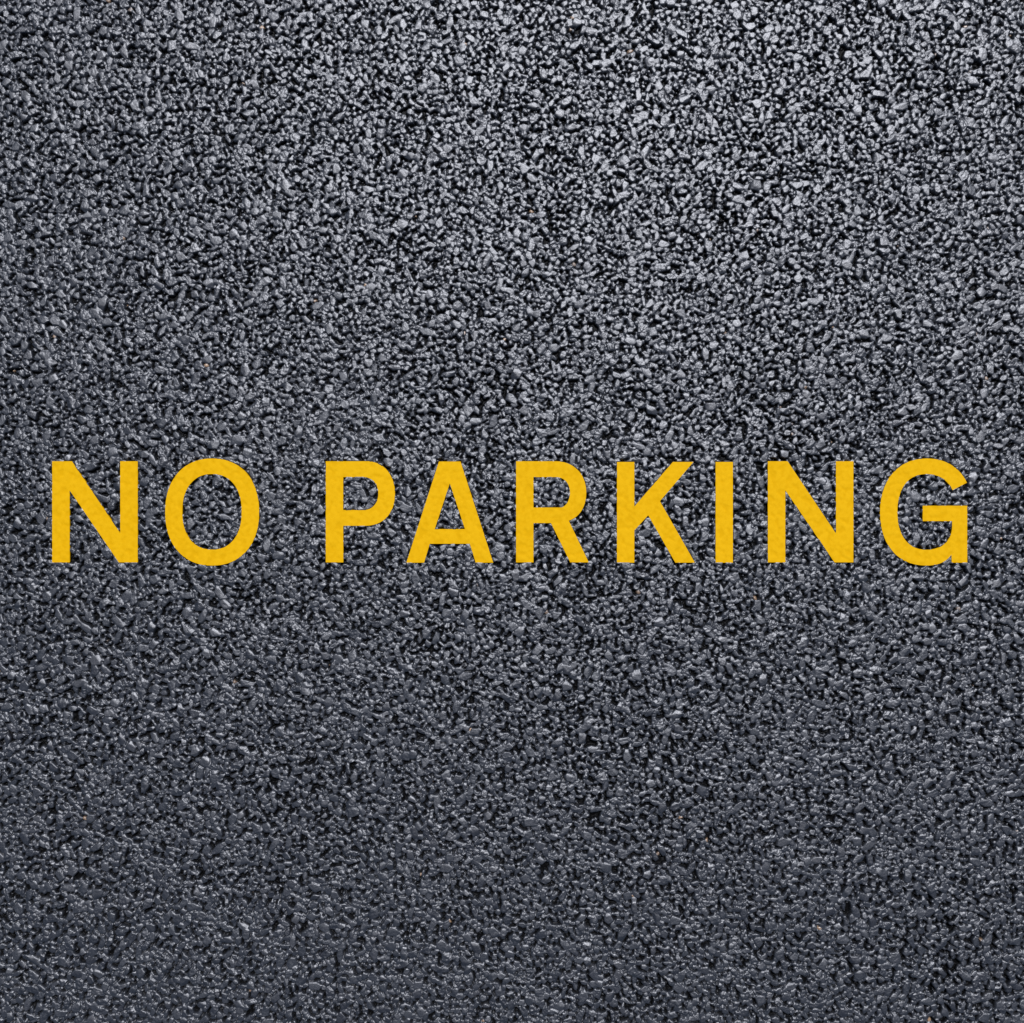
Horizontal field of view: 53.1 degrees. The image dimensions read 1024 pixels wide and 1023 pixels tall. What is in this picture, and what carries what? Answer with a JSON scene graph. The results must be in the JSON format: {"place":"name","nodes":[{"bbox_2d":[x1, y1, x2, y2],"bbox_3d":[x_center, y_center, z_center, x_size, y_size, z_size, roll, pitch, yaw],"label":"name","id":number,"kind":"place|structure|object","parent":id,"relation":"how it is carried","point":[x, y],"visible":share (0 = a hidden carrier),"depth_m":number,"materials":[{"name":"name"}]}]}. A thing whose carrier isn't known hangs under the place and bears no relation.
{"place":"outdoors","nodes":[
{"label":"outdoors","id":0,"kind":"place"},
{"bbox_2d":[0,0,1023,1022],"bbox_3d":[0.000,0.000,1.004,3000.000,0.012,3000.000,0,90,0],"label":"asphalt road","id":1,"kind":"structure","parent":0,"point":[279,252],"depth_m":1.00,"materials":[{"name":"grey asphalt"}]},
{"bbox_2d":[52,461,138,561],"bbox_3d":[-0.407,0.000,1.002,0.084,0.003,0.099,0,90,0],"label":"painted letter","id":2,"kind":"object","parent":1,"relation":"on","point":[122,543],"visible":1,"depth_m":1.00,"materials":[{"name":"yellow paint"}]},
{"bbox_2d":[165,458,259,565],"bbox_3d":[-0.293,0.001,1.002,0.092,0.003,0.105,0,90,0],"label":"painted letter","id":3,"kind":"object","parent":1,"relation":"on","point":[240,479],"visible":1,"depth_m":1.00,"materials":[{"name":"yellow paint"}]},
{"bbox_2d":[326,461,394,561],"bbox_3d":[-0.148,0.000,1.002,0.068,0.003,0.099,0,90,0],"label":"painted letter","id":4,"kind":"object","parent":1,"relation":"on","point":[338,517],"visible":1,"depth_m":1.00,"materials":[{"name":"yellow paint"}]},
{"bbox_2d":[406,461,492,562],"bbox_3d":[-0.061,0.001,1.002,0.085,0.003,0.099,0,90,0],"label":"painted letter","id":5,"kind":"object","parent":1,"relation":"on","point":[446,475],"visible":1,"depth_m":1.00,"materials":[{"name":"yellow paint"}]},
{"bbox_2d":[516,461,587,561],"bbox_3d":[0.039,0.000,1.002,0.071,0.003,0.099,0,90,0],"label":"painted letter","id":6,"kind":"object","parent":1,"relation":"on","point":[528,514],"visible":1,"depth_m":1.00,"materials":[{"name":"yellow paint"}]},
{"bbox_2d":[617,462,694,562],"bbox_3d":[0.141,0.001,1.002,0.076,0.003,0.098,0,90,0],"label":"painted letter","id":7,"kind":"object","parent":1,"relation":"on","point":[631,517],"visible":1,"depth_m":1.00,"materials":[{"name":"yellow paint"}]},
{"bbox_2d":[715,462,732,562],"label":"painted letter","id":8,"kind":"object","parent":1,"relation":"on","point":[724,512],"visible":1,"depth_m":1.00,"materials":[{"name":"yellow paint"}]},
{"bbox_2d":[767,461,852,561],"bbox_3d":[0.292,0.000,1.002,0.084,0.003,0.099,0,90,0],"label":"painted letter","id":9,"kind":"object","parent":1,"relation":"on","point":[783,477],"visible":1,"depth_m":1.00,"materials":[{"name":"yellow paint"}]},
{"bbox_2d":[879,458,966,565],"bbox_3d":[0.402,0.001,1.002,0.085,0.003,0.105,0,90,0],"label":"painted letter","id":10,"kind":"object","parent":1,"relation":"on","point":[954,546],"visible":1,"depth_m":1.00,"materials":[{"name":"yellow paint"}]}
]}

